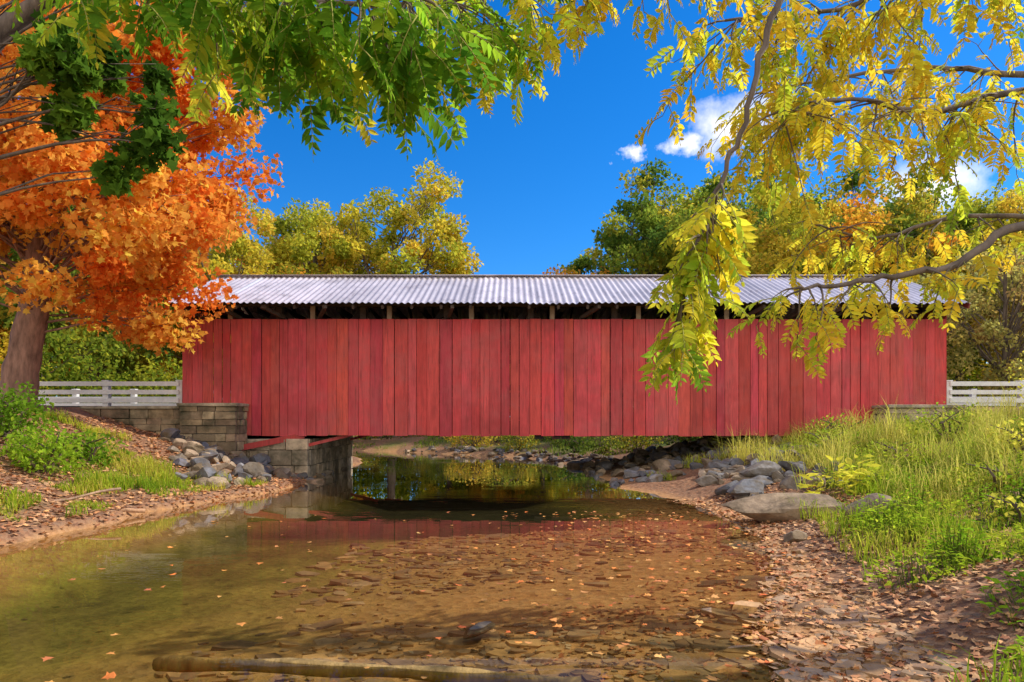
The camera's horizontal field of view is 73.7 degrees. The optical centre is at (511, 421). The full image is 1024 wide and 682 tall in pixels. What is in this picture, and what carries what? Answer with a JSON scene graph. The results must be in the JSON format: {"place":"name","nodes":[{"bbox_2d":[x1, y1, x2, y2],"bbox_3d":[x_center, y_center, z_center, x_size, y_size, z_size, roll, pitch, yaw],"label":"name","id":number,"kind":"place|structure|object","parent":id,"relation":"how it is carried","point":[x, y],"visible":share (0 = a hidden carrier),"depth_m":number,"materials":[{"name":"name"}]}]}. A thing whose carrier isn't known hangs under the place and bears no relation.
{"place":"outdoors","nodes":[
{"label":"outdoors","id":0,"kind":"place"},
{"bbox_2d":[152,655,580,681],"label":"sunken log","id":1,"kind":"object","parent":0,"point":[291,666],"visible":0.99,"depth_m":4.13,"materials":[{"name":"brown wood"}]},
{"bbox_2d":[48,451,738,536],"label":"creek water","id":2,"kind":"structure","parent":0,"point":[379,484],"depth_m":13.14,"materials":[{"name":"liquid"}]},
{"bbox_2d":[42,511,840,681],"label":"floating leaves","id":3,"kind":"object","parent":2,"relation":"on","point":[107,676],"visible":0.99,"depth_m":5.72,"materials":[{"name":"orange plant"}]},
{"bbox_2d":[463,621,494,638],"bbox_3d":[-0.240,1.512,4.944,0.157,0.078,0.316,0,0,44],"label":"creek rock","id":4,"kind":"object","parent":2,"relation":"in","point":[477,629],"visible":0.98,"depth_m":4.89,"materials":[{"name":"stone"}]},
{"bbox_2d":[0,405,1023,681],"bbox_3d":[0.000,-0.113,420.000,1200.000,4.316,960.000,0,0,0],"label":"ground","id":5,"kind":"structure","parent":0,"point":[48,607],"depth_m":6.89,"materials":[{"name":"brown soil"}]},
{"bbox_2d":[0,231,114,396],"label":"deciduous tree","id":6,"kind":"object","parent":5,"relation":"on","point":[2,316],"visible":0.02,"depth_m":30.74,"materials":[{"name":"green plant"}]},
{"bbox_2d":[0,380,129,479],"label":"shrub","id":7,"kind":"object","parent":5,"relation":"on","point":[65,446],"visible":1,"depth_m":11.92,"materials":[{"name":"green plant"}]},
{"bbox_2d":[0,205,181,396],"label":"deciduous tree","id":8,"kind":"object","parent":5,"relation":"on","point":[115,344],"visible":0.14,"depth_m":29.75,"materials":[{"name":"green plant"}]},
{"bbox_2d":[0,0,188,198],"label":"oak tree","id":9,"kind":"object","parent":5,"relation":"on","point":[60,61],"visible":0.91,"depth_m":8.94,"materials":[{"name":"green plant"}]},
{"bbox_2d":[54,487,145,512],"bbox_3d":[-7.249,1.254,9.895,3.406,0.389,1.161,0,0,-27],"label":"driftwood","id":10,"kind":"object","parent":5,"relation":"on","point":[132,510],"visible":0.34,"depth_m":10.69,"materials":[{"name":"brown wood"}]},
{"bbox_2d":[38,380,181,405],"bbox_3d":[-18.475,-0.605,18.008,19.630,0.970,0.214,0,0,0],"label":"white rail fence","id":11,"kind":"object","parent":5,"relation":"on","point":[106,392],"visible":0.58,"depth_m":17.90,"materials":[{"name":"paint"}]},
{"bbox_2d":[0,310,222,402],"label":"understory bushes","id":12,"kind":"object","parent":5,"relation":"on","point":[57,373],"visible":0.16,"depth_m":25.48,"materials":[{"name":"green plant"}]},
{"bbox_2d":[38,389,222,405],"bbox_3d":[-18.475,-0.605,22.808,19.630,0.970,0.214,0,0,0],"label":"white rail fence","id":13,"kind":"object","parent":5,"relation":"on","point":[114,404],"visible":0.32,"depth_m":22.71,"materials":[{"name":"paint"}]},
{"bbox_2d":[0,406,267,521],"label":"bank grass","id":14,"kind":"structure","parent":5,"relation":"on","point":[143,470],"depth_m":12.24,"materials":[{"name":"green plant"}]},
{"bbox_2d":[0,0,283,407],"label":"maple tree","id":15,"kind":"object","parent":5,"relation":"on","point":[125,255],"visible":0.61,"depth_m":14.65,"materials":[{"name":"orange plant"}]},
{"bbox_2d":[0,414,306,545],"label":"leaf litter","id":16,"kind":"object","parent":5,"relation":"on","point":[49,491],"visible":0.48,"depth_m":11.59,"materials":[{"name":"brown plant"}]},
{"bbox_2d":[104,247,243,396],"bbox_3d":[-20.026,-5.936,37.956,7.951,14.718,10.373,0,0,41],"label":"deciduous tree","id":17,"kind":"object","parent":5,"relation":"on","point":[229,262],"visible":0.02,"depth_m":38.73,"materials":[{"name":"green plant"}]},
{"bbox_2d":[106,192,278,380],"bbox_3d":[-15.182,-5.159,34.043,7.228,13.380,9.430,0,0,33],"label":"deciduous tree","id":18,"kind":"object","parent":5,"relation":"on","point":[253,256],"visible":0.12,"depth_m":33.90,"materials":[{"name":"yellow plant"}]},
{"bbox_2d":[80,403,352,477],"bbox_3d":[-8.054,0.708,19.815,5.603,2.351,5.772,0,0,0],"label":"stone abutment","id":19,"kind":"object","parent":5,"relation":"on","point":[223,426],"visible":0.41,"depth_m":17.19,"materials":[{"name":"grey stone"}]},
{"bbox_2d":[157,428,360,488],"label":"riprap rocks","id":20,"kind":"object","parent":5,"relation":"on","point":[196,457],"visible":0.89,"depth_m":15.20,"materials":[{"name":"grey stone"}]},
{"bbox_2d":[174,233,354,380],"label":"deciduous tree","id":21,"kind":"object","parent":5,"relation":"on","point":[244,264],"visible":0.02,"depth_m":45.49,"materials":[{"name":"green plant"}]},
{"bbox_2d":[5,0,586,162],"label":"walnut tree","id":22,"kind":"object","parent":5,"relation":"on","point":[274,47],"visible":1,"depth_m":3.19,"materials":[{"name":"green plant"}]},
{"bbox_2d":[273,261,352,277],"bbox_3d":[-10.367,-3.423,36.732,8.480,10.092,7.074,0,0,2],"label":"deciduous tree","id":23,"kind":"object","parent":5,"relation":"on","point":[289,271],"depth_m":35.18,"materials":[{"name":"yellow plant"}]},
{"bbox_2d":[258,197,388,277],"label":"deciduous tree","id":24,"kind":"object","parent":5,"relation":"on","point":[307,234],"visible":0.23,"depth_m":42.09,"materials":[{"name":"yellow plant"}]},
{"bbox_2d":[308,157,483,436],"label":"deciduous tree","id":25,"kind":"object","parent":5,"relation":"on","point":[446,232],"visible":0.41,"depth_m":44.66,"materials":[{"name":"yellow plant"}]},
{"bbox_2d":[353,435,701,455],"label":"creekside bushes","id":26,"kind":"object","parent":5,"relation":"on","point":[573,442],"visible":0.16,"depth_m":27.66,"materials":[{"name":"green plant"}]},
{"bbox_2d":[46,352,1015,435],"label":"background treeline","id":27,"kind":"object","parent":5,"relation":"on","point":[975,372],"depth_m":56.29,"materials":[{"name":"green plant"}]},
{"bbox_2d":[156,523,971,681],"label":"shale slabs","id":28,"kind":"structure","parent":5,"relation":"on","point":[731,652],"depth_m":5.02,"materials":[{"name":"stone"}]},
{"bbox_2d":[167,275,969,449],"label":"covered bridge","id":29,"kind":"structure","parent":5,"relation":"on","point":[537,356],"depth_m":17.79,"materials":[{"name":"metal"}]},
{"bbox_2d":[542,263,621,277],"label":"deciduous tree","id":30,"kind":"object","parent":5,"relation":"on","point":[564,271],"visible":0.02,"depth_m":42.19,"materials":[{"name":"green plant"}]},
{"bbox_2d":[282,518,977,681],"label":"creek pebbles","id":31,"kind":"object","parent":5,"relation":"on","point":[528,658],"visible":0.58,"depth_m":5.00,"materials":[{"name":"stone"}]},
{"bbox_2d":[566,157,728,277],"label":"deciduous tree","id":32,"kind":"object","parent":5,"relation":"on","point":[616,240],"visible":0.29,"depth_m":41.20,"materials":[{"name":"green plant"}]},
{"bbox_2d":[404,430,899,499],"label":"riprap rocks","id":33,"kind":"object","parent":5,"relation":"on","point":[711,472],"visible":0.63,"depth_m":17.45,"materials":[{"name":"grey stone"}]},
{"bbox_2d":[523,503,846,681],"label":"sunken leaves","id":34,"kind":"object","parent":5,"relation":"on","point":[769,624],"visible":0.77,"depth_m":5.60,"materials":[{"name":"brown plant"}]},
{"bbox_2d":[635,181,740,277],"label":"deciduous tree","id":35,"kind":"object","parent":5,"relation":"on","point":[684,200],"visible":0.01,"depth_m":45.98,"materials":[{"name":"plant"}]},
{"bbox_2d":[628,171,800,277],"bbox_3d":[12.219,-6.958,40.366,10.619,15.675,10.668,0,0,31],"label":"deciduous tree","id":36,"kind":"object","parent":5,"relation":"on","point":[726,184],"visible":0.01,"depth_m":39.19,"materials":[{"name":"green plant"}]},
{"bbox_2d":[426,0,1023,402],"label":"walnut tree","id":37,"kind":"object","parent":5,"relation":"on","point":[794,117],"visible":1,"depth_m":4.66,"materials":[{"name":"yellow plant"}]},
{"bbox_2d":[727,479,763,496],"bbox_3d":[4.150,1.230,12.155,0.693,0.408,0.599,0,0,0],"label":"boulder","id":38,"kind":"object","parent":5,"relation":"on","point":[744,487],"visible":0.77,"depth_m":11.99,"materials":[{"name":"grey stone"}]},
{"bbox_2d":[739,460,781,477],"bbox_3d":[4.848,0.990,13.317,0.818,0.460,0.707,0,0,0],"label":"boulder","id":39,"kind":"object","parent":5,"relation":"on","point":[765,467],"visible":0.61,"depth_m":13.06,"materials":[{"name":"grey stone"}]},
{"bbox_2d":[686,152,840,264],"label":"deciduous tree","id":40,"kind":"object","parent":5,"relation":"on","point":[695,190],"visible":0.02,"depth_m":45.91,"materials":[{"name":"green plant"}]},
{"bbox_2d":[721,493,844,522],"bbox_3d":[3.906,1.240,9.870,1.765,0.433,0.805,0,0,0],"label":"boulder","id":41,"kind":"object","parent":5,"relation":"on","point":[772,507],"visible":0.77,"depth_m":9.62,"materials":[{"name":"grey stone"}]},
{"bbox_2d":[783,529,807,542],"bbox_3d":[3.401,1.384,8.208,0.293,0.182,0.302,0,0,0],"label":"boulder","id":42,"kind":"object","parent":5,"relation":"on","point":[796,535],"visible":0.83,"depth_m":8.11,"materials":[{"name":"grey stone"}]},
{"bbox_2d":[737,177,854,277],"bbox_3d":[14.777,-5.787,35.960,7.228,13.380,9.430,0,0,41],"label":"deciduous tree","id":43,"kind":"object","parent":5,"relation":"on","point":[767,242],"visible":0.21,"depth_m":33.84,"materials":[{"name":"yellow plant"}]},
{"bbox_2d":[647,408,1023,681],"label":"bank grass","id":44,"kind":"structure","parent":5,"relation":"on","point":[938,520],"depth_m":7.55,"materials":[{"name":"green plant"}]},
{"bbox_2d":[796,454,887,497],"bbox_3d":[5.253,0.918,10.697,1.554,0.836,1.148,0,0,-34],"label":"pokeweed plant","id":45,"kind":"object","parent":5,"relation":"on","point":[852,474],"visible":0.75,"depth_m":10.61,"materials":[{"name":"leaf"},{"name":"plant stem"}]},
{"bbox_2d":[672,459,1023,681],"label":"leaf litter","id":46,"kind":"object","parent":5,"relation":"on","point":[827,636],"visible":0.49,"depth_m":5.13,"materials":[{"name":"brown plant"}]},
{"bbox_2d":[708,378,1023,511],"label":"tall grass","id":47,"kind":"structure","parent":5,"relation":"on","point":[978,430],"depth_m":12.25,"materials":[{"name":"green plant"}]},
{"bbox_2d":[844,493,901,519],"bbox_3d":[4.740,1.171,8.995,0.731,0.459,0.554,0,0,-25],"label":"boulder","id":48,"kind":"object","parent":5,"relation":"on","point":[873,496],"visible":0.23,"depth_m":8.84,"materials":[{"name":"grey stone"}]},
{"bbox_2d":[813,161,941,247],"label":"deciduous tree","id":49,"kind":"object","parent":5,"relation":"on","point":[853,181],"visible":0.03,"depth_m":47.56,"materials":[{"name":"green plant"}]},
{"bbox_2d":[788,185,968,336],"bbox_3d":[18.669,-5.458,35.643,8.843,12.615,10.600,0,0,35],"label":"deciduous tree","id":50,"kind":"object","parent":5,"relation":"on","point":[860,214],"visible":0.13,"depth_m":33.49,"materials":[{"name":"yellow plant"}]},
{"bbox_2d":[791,351,1023,524],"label":"shrub","id":51,"kind":"object","parent":5,"relation":"on","point":[1019,508],"visible":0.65,"depth_m":12.25,"materials":[{"name":"green plant"}]},
{"bbox_2d":[810,415,1023,681],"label":"weed patch","id":52,"kind":"object","parent":5,"relation":"on","point":[956,548],"visible":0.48,"depth_m":6.98,"materials":[{"name":"green plant"}]},
{"bbox_2d":[872,405,989,426],"bbox_3d":[11.048,0.430,19.815,4.986,1.708,5.774,0,0,0],"label":"stone abutment","id":53,"kind":"object","parent":5,"relation":"on","point":[904,407],"visible":0.03,"depth_m":16.98,"materials":[{"name":"grey stone"}]},
{"bbox_2d":[853,162,1018,376],"bbox_3d":[22.773,-6.729,37.780,10.157,14.993,10.204,0,0,-23],"label":"deciduous tree","id":54,"kind":"object","parent":5,"relation":"on","point":[913,218],"visible":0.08,"depth_m":36.89,"materials":[{"name":"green plant"}]},
{"bbox_2d":[908,273,1000,396],"bbox_3d":[16.902,-2.732,28.467,5.825,7.137,5.438,0,0,8],"label":"deciduous tree","id":55,"kind":"object","parent":5,"relation":"on","point":[956,342],"visible":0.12,"depth_m":27.08,"materials":[{"name":"green plant"}]},
{"bbox_2d":[907,186,1022,396],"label":"deciduous tree","id":56,"kind":"object","parent":5,"relation":"on","point":[978,205],"visible":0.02,"depth_m":43.81,"materials":[{"name":"yellow plant"}]},
{"bbox_2d":[917,239,1023,396],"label":"deciduous tree","id":57,"kind":"object","parent":5,"relation":"on","point":[1007,336],"visible":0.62,"depth_m":26.87,"materials":[{"name":"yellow plant"}]},
{"bbox_2d":[952,389,1015,405],"bbox_3d":[21.250,-0.605,22.809,19.680,0.970,0.213,0,0,0],"label":"white rail fence","id":58,"kind":"object","parent":5,"relation":"on","point":[974,396],"visible":0.21,"depth_m":22.71,"materials":[{"name":"paint"}]},
{"bbox_2d":[947,380,1023,406],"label":"white rail fence","id":59,"kind":"object","parent":5,"relation":"on","point":[950,392],"visible":0.72,"depth_m":17.91,"materials":[{"name":"paint"}]},
{"bbox_2d":[957,249,1023,387],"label":"deciduous tree","id":60,"kind":"object","parent":5,"relation":"on","point":[985,295],"visible":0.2,"depth_m":29.45,"materials":[{"name":"green plant"}]},
{"bbox_2d":[960,182,1023,357],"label":"deciduous tree","id":61,"kind":"object","parent":5,"relation":"on","point":[1011,201],"visible":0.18,"depth_m":34.65,"materials":[{"name":"yellow plant"}]},
{"bbox_2d":[984,314,1023,389],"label":"deciduous tree","id":62,"kind":"object","parent":5,"relation":"on","point":[1014,388],"depth_m":46.94,"materials":[{"name":"green plant"}]},
{"bbox_2d":[18,0,1023,396],"label":"sky","id":63,"kind":"structure","parent":0,"point":[534,192],"materials":[{"name":"blue"}]},
{"bbox_2d":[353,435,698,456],"bbox_3d":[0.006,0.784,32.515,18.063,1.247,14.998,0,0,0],"label":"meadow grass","id":64,"kind":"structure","parent":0,"point":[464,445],"depth_m":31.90,"materials":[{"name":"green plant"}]},
{"bbox_2d":[56,406,1013,406],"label":"road","id":65,"kind":"structure","parent":0,"point":[79,406],"depth_m":18.30,"materials":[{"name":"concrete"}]}
]}

